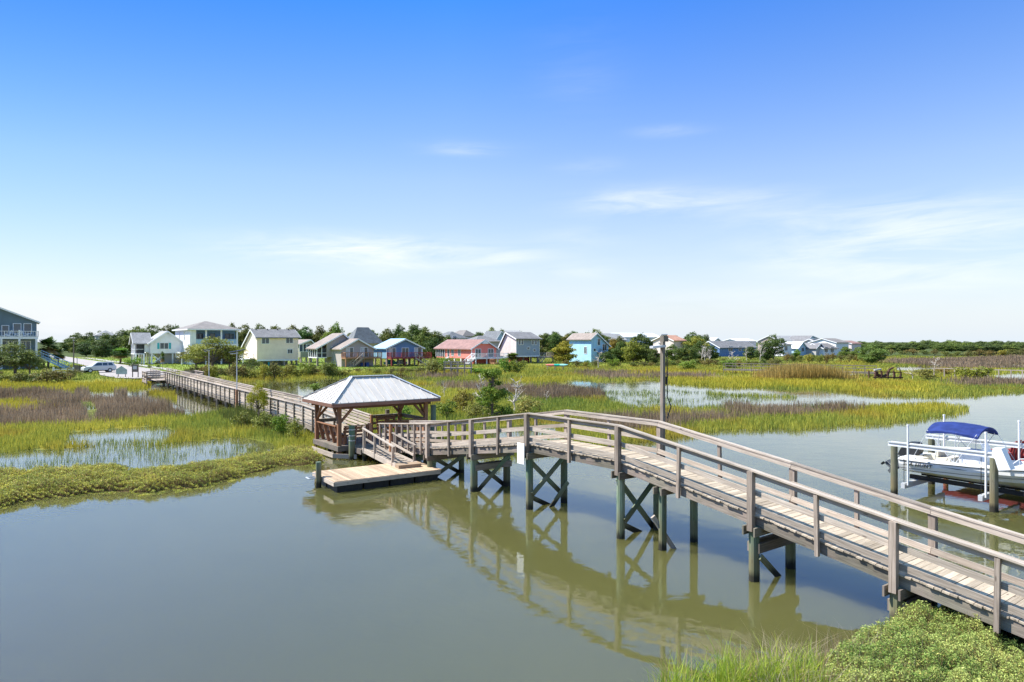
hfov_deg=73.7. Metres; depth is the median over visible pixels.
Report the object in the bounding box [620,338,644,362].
tree
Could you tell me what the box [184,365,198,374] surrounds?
shrub
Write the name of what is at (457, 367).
dock
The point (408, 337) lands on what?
tree
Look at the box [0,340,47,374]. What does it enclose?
tree
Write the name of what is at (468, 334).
house
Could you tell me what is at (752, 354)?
tree
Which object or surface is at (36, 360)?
tree
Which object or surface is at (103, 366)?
parked car
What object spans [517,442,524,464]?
blank sign board
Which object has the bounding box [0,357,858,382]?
upland grass
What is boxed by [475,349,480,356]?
door
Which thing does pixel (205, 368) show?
shrub
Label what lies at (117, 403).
needlerush
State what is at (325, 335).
tree
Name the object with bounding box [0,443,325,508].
sea oxeye
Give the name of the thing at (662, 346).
lamp post
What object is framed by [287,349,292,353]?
window
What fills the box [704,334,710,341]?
tree
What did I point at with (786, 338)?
house
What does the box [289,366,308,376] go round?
shrub
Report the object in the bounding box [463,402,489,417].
shrub
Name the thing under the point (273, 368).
shrub
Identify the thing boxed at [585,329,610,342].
tree
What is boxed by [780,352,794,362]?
shrub
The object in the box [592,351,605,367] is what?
dead tree
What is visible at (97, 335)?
house
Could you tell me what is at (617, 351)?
tree
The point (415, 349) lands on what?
door
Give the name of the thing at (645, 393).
flooded reeds
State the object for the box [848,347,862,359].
tree
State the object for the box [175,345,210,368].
tree
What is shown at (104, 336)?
tree
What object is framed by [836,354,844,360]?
shrub
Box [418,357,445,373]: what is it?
shrub
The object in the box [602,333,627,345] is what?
house
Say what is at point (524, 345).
house
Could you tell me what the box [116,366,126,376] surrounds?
hexagonal sign
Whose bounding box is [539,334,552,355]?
tree
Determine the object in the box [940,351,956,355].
shrub
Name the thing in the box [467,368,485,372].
shrub
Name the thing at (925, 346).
tree
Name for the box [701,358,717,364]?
shrub
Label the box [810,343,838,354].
house
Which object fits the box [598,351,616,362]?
tree
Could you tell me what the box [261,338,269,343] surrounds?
window
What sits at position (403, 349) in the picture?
door
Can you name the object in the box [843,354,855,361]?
shrub
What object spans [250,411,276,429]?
shrub
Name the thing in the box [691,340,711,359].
tree
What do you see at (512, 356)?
palm
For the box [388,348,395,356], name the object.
door
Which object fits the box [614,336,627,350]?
tree
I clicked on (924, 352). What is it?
shrub
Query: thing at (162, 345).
window
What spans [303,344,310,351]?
window
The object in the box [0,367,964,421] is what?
golden cordgrass
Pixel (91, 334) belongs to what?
tree
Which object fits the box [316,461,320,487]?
mooring pile
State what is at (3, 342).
window
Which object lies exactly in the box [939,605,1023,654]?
shaded shrubs
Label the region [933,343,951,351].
tree
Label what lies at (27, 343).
window
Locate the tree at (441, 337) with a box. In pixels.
[424,331,445,344]
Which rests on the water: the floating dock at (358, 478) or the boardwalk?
the floating dock at (358, 478)
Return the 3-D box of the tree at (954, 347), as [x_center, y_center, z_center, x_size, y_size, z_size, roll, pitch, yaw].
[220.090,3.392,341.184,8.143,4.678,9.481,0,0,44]
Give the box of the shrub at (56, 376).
[45,369,74,381]
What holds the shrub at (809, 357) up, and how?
on the marsh ground at (186, 486)
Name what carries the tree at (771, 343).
on the marsh ground at (186, 486)
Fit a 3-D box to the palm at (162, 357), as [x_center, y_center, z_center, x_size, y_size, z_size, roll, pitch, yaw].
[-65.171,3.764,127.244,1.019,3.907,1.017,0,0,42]
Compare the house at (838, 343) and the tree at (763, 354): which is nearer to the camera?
the tree at (763, 354)
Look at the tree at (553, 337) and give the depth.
257.70 m
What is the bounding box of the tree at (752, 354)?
[743,347,757,358]
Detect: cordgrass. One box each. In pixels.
[0,354,1023,457]
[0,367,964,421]
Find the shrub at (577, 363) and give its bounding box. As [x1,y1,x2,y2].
[571,359,582,366]
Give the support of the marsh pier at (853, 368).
in the water
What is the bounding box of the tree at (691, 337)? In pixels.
[683,331,705,346]
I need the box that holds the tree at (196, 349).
[181,335,248,366]
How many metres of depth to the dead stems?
11.81 m
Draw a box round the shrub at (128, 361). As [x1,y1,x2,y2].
[121,357,140,366]
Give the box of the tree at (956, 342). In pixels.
[948,340,962,344]
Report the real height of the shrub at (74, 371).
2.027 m
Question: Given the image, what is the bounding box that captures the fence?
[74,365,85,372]
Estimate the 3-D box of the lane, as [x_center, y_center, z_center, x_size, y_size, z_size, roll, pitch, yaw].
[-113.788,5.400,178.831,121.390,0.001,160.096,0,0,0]
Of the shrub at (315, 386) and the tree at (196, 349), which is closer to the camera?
the shrub at (315, 386)
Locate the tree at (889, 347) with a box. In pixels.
[883,345,897,350]
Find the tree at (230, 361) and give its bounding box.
[214,345,243,366]
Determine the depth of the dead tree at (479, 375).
54.29 m
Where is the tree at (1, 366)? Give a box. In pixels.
[0,351,21,367]
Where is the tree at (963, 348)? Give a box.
[958,345,967,351]
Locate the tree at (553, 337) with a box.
[542,333,560,351]
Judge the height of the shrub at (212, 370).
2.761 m
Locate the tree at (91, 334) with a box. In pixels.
[75,332,95,339]
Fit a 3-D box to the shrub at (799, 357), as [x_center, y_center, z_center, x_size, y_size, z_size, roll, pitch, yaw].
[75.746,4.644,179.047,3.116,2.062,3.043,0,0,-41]
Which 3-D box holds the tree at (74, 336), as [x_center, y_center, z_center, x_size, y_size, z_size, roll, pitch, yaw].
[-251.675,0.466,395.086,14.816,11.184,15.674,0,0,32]
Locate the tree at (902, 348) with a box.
[893,344,906,351]
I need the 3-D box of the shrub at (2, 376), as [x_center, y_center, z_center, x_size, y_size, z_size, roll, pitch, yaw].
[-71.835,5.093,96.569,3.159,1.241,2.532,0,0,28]
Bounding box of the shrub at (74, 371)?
[60,367,83,378]
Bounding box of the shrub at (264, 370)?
[258,361,269,378]
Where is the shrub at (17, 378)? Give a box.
[8,372,27,382]
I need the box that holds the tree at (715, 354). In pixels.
[707,345,721,358]
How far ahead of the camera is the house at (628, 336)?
335.97 m
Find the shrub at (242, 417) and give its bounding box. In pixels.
[230,410,255,427]
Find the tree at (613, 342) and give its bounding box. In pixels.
[609,337,618,348]
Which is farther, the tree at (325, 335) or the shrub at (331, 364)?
the tree at (325, 335)
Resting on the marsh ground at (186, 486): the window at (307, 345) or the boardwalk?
the boardwalk
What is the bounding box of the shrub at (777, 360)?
[767,357,782,365]
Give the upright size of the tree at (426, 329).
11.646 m
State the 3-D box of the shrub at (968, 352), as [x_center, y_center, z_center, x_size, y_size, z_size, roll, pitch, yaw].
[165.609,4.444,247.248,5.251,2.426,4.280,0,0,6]
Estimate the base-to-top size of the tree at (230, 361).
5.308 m
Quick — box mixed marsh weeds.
[216,402,290,434]
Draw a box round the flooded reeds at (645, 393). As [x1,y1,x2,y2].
[0,377,773,468]
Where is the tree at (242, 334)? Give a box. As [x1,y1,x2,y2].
[238,323,249,342]
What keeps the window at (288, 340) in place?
in the house at (268, 346)
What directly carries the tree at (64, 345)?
on the marsh ground at (186, 486)
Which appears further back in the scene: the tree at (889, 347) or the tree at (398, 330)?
the tree at (889, 347)
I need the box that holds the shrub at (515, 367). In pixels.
[508,359,527,372]
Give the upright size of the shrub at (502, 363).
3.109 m
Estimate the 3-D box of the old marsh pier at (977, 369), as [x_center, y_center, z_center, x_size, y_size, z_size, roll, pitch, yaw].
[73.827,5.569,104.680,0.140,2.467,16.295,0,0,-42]
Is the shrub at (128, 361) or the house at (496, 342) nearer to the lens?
the shrub at (128, 361)
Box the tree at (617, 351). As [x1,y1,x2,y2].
[607,341,631,361]
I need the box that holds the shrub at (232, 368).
[228,361,243,378]
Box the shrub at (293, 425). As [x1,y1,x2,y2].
[284,416,304,438]
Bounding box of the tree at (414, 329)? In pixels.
[399,324,424,342]
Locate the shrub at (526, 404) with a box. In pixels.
[508,395,543,412]
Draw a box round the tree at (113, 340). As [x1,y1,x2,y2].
[106,328,128,353]
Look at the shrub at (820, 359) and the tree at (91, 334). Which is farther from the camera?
the tree at (91, 334)
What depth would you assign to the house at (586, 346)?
176.72 m
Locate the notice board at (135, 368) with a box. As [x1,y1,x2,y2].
[132,364,138,376]
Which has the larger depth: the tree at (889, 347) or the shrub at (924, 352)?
the tree at (889, 347)
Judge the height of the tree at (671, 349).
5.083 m
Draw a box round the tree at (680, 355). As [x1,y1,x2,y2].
[672,344,699,360]
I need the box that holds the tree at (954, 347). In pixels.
[945,343,961,351]
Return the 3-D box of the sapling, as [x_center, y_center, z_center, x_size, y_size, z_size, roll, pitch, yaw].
[-18.178,4.388,48.746,1.692,3.242,1.681,0,0,-22]
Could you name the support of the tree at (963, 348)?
on the marsh ground at (186, 486)
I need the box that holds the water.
[0,352,1023,681]
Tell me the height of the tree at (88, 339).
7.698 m
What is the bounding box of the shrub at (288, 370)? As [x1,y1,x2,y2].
[274,364,295,376]
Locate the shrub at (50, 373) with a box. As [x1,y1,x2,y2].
[29,368,64,382]
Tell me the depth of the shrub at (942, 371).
115.41 m
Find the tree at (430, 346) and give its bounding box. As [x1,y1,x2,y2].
[423,336,442,357]
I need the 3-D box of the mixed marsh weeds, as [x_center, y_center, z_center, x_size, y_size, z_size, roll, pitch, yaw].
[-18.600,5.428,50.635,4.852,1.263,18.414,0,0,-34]
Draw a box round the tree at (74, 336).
[63,332,87,345]
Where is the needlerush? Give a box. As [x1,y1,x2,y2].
[0,353,1023,432]
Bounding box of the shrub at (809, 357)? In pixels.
[803,354,812,362]
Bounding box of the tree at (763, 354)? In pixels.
[754,344,775,360]
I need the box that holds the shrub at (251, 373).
[244,367,258,378]
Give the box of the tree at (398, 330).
[391,323,404,337]
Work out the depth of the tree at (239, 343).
258.45 m
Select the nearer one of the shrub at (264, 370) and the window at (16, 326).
the shrub at (264, 370)
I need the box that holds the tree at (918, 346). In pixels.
[914,342,924,349]
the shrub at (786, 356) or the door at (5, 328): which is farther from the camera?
the shrub at (786, 356)
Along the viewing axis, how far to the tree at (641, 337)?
275.79 m
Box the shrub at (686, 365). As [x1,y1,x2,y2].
[678,360,695,369]
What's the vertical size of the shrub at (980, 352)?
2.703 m
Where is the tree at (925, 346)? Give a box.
[913,343,928,350]
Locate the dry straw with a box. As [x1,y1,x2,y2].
[727,618,959,681]
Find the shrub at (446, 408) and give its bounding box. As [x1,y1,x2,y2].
[436,398,457,417]
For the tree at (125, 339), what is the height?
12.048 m
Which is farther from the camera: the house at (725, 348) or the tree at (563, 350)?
the house at (725, 348)
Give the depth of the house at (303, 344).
171.49 m
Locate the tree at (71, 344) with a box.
[66,339,84,351]
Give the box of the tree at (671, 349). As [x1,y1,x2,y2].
[665,344,678,360]
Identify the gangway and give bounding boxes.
[362,426,420,468]
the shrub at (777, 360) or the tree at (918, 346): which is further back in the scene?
the tree at (918, 346)
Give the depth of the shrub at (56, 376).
94.16 m
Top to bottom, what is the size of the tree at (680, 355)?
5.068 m
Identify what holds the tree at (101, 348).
on the lawn at (224, 366)
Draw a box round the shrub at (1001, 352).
[997,350,1008,355]
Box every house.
[0,307,71,369]
[93,330,112,340]
[129,331,182,363]
[172,321,241,364]
[239,329,300,365]
[290,339,313,362]
[305,333,381,366]
[348,327,382,356]
[374,339,431,366]
[433,339,507,364]
[438,331,467,338]
[455,330,474,338]
[470,336,499,356]
[483,331,503,341]
[498,332,553,362]
[566,333,610,361]
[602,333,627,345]
[619,333,658,346]
[651,335,686,355]
[707,341,757,355]
[723,339,755,345]
[758,336,791,349]
[773,343,793,355]
[786,342,806,354]
[790,336,819,341]
[803,339,817,342]
[805,343,823,354]
[808,338,849,353]
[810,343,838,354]
[847,341,862,350]
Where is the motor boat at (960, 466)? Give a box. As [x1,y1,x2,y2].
[881,422,1023,488]
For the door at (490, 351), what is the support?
in the house at (479, 351)
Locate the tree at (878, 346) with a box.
[867,343,880,349]
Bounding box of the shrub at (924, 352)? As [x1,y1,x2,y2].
[919,350,932,353]
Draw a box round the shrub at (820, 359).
[814,354,823,362]
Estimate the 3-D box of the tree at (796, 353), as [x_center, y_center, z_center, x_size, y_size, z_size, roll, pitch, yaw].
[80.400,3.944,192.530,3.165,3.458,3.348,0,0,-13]
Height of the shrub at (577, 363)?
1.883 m
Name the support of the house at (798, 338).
on the marsh ground at (186, 486)
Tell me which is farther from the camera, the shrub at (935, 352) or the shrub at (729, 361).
the shrub at (935, 352)
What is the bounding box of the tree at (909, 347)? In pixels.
[902,343,916,351]
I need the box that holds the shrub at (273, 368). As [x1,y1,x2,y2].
[261,361,284,378]
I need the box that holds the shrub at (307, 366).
[299,360,313,374]
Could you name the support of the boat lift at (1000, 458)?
in the water
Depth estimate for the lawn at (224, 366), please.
158.32 m
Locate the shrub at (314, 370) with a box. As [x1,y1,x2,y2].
[308,365,318,374]
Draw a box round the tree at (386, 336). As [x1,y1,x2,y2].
[379,328,398,341]
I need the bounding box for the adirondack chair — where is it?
[991,440,1023,460]
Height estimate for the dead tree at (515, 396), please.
3.139 m
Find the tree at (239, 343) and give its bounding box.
[229,323,242,350]
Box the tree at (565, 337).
[557,333,569,343]
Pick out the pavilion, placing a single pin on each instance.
(366, 391)
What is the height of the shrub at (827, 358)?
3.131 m
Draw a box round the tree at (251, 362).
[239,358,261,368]
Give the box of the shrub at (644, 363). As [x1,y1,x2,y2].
[638,361,649,366]
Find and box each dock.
[305,461,441,492]
[443,361,472,372]
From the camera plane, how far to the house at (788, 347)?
252.11 m
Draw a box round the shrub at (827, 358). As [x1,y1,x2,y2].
[822,352,830,362]
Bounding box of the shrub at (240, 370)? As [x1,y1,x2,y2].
[238,364,250,377]
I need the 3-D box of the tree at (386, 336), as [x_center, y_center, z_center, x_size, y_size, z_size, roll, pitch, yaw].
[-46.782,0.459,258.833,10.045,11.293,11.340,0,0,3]
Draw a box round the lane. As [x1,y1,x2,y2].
[50,355,166,377]
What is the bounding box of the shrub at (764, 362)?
[759,358,768,365]
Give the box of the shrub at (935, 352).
[929,349,941,354]
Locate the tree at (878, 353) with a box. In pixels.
[855,344,890,362]
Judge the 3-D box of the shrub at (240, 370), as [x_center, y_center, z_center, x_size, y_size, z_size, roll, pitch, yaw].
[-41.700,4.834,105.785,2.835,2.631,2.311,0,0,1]
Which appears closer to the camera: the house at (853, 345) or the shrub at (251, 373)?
the shrub at (251, 373)
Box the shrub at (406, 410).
[394,405,414,419]
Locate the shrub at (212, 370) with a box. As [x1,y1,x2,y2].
[206,365,218,379]
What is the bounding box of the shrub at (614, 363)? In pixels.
[606,358,618,365]
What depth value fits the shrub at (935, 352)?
270.00 m
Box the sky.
[0,0,1023,341]
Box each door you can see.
[2,325,8,335]
[346,347,353,356]
[360,347,367,356]
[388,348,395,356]
[402,348,408,356]
[414,348,420,356]
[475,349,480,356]
[488,349,493,356]
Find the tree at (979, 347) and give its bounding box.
[972,344,982,351]
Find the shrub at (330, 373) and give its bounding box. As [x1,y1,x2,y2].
[322,364,336,376]
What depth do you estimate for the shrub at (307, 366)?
114.80 m
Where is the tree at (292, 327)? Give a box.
[286,324,302,331]
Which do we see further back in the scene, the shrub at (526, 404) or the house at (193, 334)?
the house at (193, 334)
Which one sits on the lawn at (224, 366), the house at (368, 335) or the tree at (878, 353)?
the house at (368, 335)
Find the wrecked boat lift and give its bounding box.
[868,367,902,379]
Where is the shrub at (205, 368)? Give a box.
[198,362,215,377]
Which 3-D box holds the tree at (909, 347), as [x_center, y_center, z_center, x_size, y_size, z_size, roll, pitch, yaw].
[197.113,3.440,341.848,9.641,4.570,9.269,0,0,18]
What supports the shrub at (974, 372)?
on the marsh ground at (186, 486)
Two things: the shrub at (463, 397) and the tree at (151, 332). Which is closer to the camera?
the shrub at (463, 397)
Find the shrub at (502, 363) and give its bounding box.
[498,358,515,372]
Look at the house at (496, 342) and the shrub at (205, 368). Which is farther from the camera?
the house at (496, 342)
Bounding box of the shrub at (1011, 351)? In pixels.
[1005,349,1017,354]
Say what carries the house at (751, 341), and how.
on the marsh ground at (186, 486)
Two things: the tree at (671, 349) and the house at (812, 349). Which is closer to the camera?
the tree at (671, 349)
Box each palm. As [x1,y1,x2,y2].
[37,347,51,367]
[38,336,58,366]
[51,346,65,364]
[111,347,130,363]
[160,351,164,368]
[505,352,518,363]
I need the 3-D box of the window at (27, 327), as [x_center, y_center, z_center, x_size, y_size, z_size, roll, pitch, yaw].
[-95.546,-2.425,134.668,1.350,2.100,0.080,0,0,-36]
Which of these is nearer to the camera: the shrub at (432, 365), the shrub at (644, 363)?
the shrub at (432, 365)
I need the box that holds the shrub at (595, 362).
[589,360,600,365]
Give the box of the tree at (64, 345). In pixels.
[58,339,74,352]
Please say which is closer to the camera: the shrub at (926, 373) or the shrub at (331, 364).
the shrub at (926, 373)
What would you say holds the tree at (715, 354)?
on the marsh ground at (186, 486)
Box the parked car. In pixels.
[81,362,115,372]
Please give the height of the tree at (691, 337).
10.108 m
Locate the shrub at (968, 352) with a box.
[961,350,977,355]
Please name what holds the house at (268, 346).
on the lawn at (224, 366)
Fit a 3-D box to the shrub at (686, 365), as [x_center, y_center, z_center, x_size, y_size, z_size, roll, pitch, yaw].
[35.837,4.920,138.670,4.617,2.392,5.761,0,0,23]
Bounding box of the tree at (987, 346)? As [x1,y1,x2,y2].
[981,344,998,350]
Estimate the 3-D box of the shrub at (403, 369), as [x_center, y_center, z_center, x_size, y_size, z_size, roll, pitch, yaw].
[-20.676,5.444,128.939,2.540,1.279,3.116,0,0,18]
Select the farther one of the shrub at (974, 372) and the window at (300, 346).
the window at (300, 346)
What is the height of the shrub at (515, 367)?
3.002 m
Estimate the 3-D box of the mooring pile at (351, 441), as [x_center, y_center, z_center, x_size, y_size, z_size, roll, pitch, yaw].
[-8.101,5.640,34.557,0.326,2.720,0.335,0,0,0]
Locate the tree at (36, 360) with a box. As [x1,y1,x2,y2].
[9,353,46,372]
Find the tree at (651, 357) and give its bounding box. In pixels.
[646,348,659,363]
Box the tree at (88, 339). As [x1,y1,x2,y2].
[75,337,98,344]
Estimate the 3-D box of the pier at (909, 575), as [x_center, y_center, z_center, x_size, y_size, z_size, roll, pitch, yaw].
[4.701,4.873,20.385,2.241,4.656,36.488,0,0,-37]
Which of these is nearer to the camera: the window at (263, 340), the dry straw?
the dry straw
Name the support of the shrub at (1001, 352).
on the marsh ground at (186, 486)
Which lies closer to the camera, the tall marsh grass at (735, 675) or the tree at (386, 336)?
the tall marsh grass at (735, 675)
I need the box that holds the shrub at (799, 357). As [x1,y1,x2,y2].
[795,355,806,361]
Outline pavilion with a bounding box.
[301,375,440,460]
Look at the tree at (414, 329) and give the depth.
248.84 m
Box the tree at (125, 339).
[117,326,141,353]
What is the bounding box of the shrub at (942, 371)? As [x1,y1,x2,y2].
[932,367,953,374]
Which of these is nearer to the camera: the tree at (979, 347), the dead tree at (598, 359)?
the dead tree at (598, 359)
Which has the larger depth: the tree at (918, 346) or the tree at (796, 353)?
the tree at (918, 346)
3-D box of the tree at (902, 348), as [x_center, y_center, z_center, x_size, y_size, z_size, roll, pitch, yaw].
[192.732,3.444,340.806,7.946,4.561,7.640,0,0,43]
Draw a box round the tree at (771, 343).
[758,333,785,359]
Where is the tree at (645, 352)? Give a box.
[637,344,655,362]
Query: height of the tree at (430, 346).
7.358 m
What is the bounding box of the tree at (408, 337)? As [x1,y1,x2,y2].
[396,332,416,340]
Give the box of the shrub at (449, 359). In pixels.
[445,357,460,371]
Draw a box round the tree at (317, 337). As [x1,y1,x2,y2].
[307,325,325,342]
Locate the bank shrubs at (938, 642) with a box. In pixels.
[823,600,1023,681]
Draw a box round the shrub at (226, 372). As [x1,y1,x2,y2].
[217,367,238,374]
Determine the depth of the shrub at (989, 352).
252.97 m
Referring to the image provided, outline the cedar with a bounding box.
[474,367,513,415]
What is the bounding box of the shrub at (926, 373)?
[911,366,940,380]
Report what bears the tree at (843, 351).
on the marsh ground at (186, 486)
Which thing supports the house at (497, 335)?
on the marsh ground at (186, 486)
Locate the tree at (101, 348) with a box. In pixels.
[88,339,114,356]
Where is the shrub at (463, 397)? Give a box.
[452,387,474,411]
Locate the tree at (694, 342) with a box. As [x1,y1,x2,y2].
[681,336,710,353]
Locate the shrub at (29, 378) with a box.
[19,372,40,382]
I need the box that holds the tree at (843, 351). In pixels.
[837,346,851,355]
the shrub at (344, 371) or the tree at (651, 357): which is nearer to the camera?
the shrub at (344, 371)
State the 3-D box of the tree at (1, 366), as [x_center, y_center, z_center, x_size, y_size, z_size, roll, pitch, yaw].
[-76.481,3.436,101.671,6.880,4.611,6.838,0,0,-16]
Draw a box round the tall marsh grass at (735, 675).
[639,628,857,681]
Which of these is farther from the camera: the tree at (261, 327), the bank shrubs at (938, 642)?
the tree at (261, 327)
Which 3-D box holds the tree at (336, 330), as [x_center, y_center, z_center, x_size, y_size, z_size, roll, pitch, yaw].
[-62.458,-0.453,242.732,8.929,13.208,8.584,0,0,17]
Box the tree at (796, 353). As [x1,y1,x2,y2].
[791,349,801,359]
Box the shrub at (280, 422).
[270,414,289,433]
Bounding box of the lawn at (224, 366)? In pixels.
[41,357,378,371]
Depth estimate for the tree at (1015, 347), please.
339.95 m
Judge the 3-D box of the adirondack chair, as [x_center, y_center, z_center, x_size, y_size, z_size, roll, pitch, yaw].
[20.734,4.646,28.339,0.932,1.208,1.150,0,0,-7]
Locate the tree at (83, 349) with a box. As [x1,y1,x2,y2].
[75,342,93,355]
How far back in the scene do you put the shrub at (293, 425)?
40.82 m
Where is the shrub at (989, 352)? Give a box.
[982,350,998,355]
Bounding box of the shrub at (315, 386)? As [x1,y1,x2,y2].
[309,382,320,390]
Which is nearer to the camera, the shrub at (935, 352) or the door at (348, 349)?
the door at (348, 349)
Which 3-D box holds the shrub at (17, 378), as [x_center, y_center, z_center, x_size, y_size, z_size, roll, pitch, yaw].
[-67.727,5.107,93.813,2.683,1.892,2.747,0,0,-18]
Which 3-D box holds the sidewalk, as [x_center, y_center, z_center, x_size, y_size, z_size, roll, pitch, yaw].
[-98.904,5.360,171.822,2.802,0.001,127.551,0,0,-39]
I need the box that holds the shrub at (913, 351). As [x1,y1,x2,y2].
[903,348,918,354]
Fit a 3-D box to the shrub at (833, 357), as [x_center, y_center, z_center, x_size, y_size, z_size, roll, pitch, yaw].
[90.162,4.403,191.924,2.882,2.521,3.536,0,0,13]
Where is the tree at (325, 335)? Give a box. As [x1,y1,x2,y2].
[320,330,330,339]
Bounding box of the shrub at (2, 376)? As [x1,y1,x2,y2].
[0,374,16,379]
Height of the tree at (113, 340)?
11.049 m
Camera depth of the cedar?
51.93 m
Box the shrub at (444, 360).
[437,356,447,369]
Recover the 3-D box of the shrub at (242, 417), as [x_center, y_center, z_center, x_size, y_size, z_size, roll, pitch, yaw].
[-18.194,5.328,46.228,1.526,1.369,1.873,0,0,23]
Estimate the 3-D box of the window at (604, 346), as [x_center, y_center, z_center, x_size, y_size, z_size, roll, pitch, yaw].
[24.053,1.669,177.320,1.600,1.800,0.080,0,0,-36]
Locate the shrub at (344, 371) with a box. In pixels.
[331,368,350,375]
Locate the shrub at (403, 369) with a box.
[398,367,407,372]
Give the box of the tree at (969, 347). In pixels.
[966,344,979,350]
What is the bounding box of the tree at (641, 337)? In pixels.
[631,333,652,353]
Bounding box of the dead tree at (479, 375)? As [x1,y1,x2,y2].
[472,374,485,401]
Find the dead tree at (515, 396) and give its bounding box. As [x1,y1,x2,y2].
[501,376,525,410]
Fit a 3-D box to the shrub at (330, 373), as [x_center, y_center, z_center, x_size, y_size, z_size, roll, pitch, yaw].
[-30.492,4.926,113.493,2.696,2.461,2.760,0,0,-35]
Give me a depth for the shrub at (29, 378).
94.06 m
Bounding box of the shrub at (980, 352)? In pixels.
[972,349,986,355]
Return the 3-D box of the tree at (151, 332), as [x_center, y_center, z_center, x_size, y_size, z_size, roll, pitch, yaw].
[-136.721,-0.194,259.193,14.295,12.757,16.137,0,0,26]
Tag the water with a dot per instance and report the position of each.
(286, 574)
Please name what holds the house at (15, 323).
on the marsh ground at (186, 486)
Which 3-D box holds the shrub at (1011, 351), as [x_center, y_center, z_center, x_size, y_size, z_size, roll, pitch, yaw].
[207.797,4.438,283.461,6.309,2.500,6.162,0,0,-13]
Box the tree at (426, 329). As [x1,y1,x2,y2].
[417,326,437,349]
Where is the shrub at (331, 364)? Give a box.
[318,361,339,375]
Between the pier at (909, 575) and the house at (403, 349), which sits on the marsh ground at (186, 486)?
the house at (403, 349)
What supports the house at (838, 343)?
on the marsh ground at (186, 486)
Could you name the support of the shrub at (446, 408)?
on the marsh ground at (186, 486)
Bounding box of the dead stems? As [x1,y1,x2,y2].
[817,629,1023,681]
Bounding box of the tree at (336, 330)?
[330,321,344,333]
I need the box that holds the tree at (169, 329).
[160,324,174,334]
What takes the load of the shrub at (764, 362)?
on the marsh ground at (186, 486)
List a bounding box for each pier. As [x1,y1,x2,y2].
[378,410,1023,637]
[723,363,876,376]
[933,368,1023,379]
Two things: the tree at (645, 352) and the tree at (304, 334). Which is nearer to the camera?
the tree at (645, 352)
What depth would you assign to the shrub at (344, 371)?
113.86 m
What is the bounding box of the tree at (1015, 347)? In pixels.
[1006,344,1020,351]
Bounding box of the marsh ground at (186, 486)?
[0,342,1023,679]
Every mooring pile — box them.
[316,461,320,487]
[349,425,354,459]
[431,405,435,442]
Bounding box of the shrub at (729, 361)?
[718,358,737,367]
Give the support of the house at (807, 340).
on the marsh ground at (186, 486)
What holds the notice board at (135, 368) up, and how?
on the lane
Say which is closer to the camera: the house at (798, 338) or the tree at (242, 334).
the tree at (242, 334)
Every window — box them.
[2,341,11,351]
[13,323,20,333]
[21,341,30,351]
[23,323,31,333]
[160,343,168,348]
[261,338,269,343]
[286,338,292,342]
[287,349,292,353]
[299,344,305,351]
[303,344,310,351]
[602,344,606,350]
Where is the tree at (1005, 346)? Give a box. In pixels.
[998,344,1013,350]
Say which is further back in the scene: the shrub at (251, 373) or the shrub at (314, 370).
the shrub at (314, 370)
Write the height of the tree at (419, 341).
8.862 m
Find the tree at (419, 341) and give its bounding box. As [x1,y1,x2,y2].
[412,332,429,355]
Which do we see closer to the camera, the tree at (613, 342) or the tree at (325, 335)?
the tree at (613, 342)
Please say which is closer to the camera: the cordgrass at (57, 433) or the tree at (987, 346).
the cordgrass at (57, 433)
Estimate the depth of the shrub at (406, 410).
48.89 m
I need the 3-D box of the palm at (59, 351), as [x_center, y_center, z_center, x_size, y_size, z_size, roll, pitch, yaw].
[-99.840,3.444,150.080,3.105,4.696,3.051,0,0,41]
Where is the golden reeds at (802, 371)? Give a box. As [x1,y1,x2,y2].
[750,362,865,380]
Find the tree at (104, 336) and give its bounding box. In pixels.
[90,333,118,350]
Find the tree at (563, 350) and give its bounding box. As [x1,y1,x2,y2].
[550,341,577,362]
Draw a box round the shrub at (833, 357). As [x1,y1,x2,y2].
[829,353,836,360]
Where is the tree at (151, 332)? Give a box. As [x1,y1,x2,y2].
[132,324,161,355]
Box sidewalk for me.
[87,358,176,370]
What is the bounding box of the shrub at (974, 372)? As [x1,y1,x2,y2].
[949,365,994,378]
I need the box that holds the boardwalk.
[142,368,371,437]
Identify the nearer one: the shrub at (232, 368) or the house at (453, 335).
the shrub at (232, 368)
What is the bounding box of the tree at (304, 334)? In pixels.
[297,325,314,342]
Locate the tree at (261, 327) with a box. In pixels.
[250,323,265,328]
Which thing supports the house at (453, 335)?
on the marsh ground at (186, 486)
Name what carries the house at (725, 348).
on the marsh ground at (186, 486)
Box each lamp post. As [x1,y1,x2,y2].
[228,349,244,410]
[650,334,670,457]
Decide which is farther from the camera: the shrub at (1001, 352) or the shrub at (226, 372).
the shrub at (1001, 352)
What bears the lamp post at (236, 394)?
on the marsh ground at (186, 486)
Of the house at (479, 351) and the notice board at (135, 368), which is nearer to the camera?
the notice board at (135, 368)
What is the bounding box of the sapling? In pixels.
[245,381,269,415]
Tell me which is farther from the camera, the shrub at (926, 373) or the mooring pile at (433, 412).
the shrub at (926, 373)
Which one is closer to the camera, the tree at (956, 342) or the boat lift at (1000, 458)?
the boat lift at (1000, 458)
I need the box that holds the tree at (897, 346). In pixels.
[893,343,908,351]
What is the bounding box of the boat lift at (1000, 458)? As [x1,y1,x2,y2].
[888,414,1023,512]
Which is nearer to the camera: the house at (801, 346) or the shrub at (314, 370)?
the shrub at (314, 370)

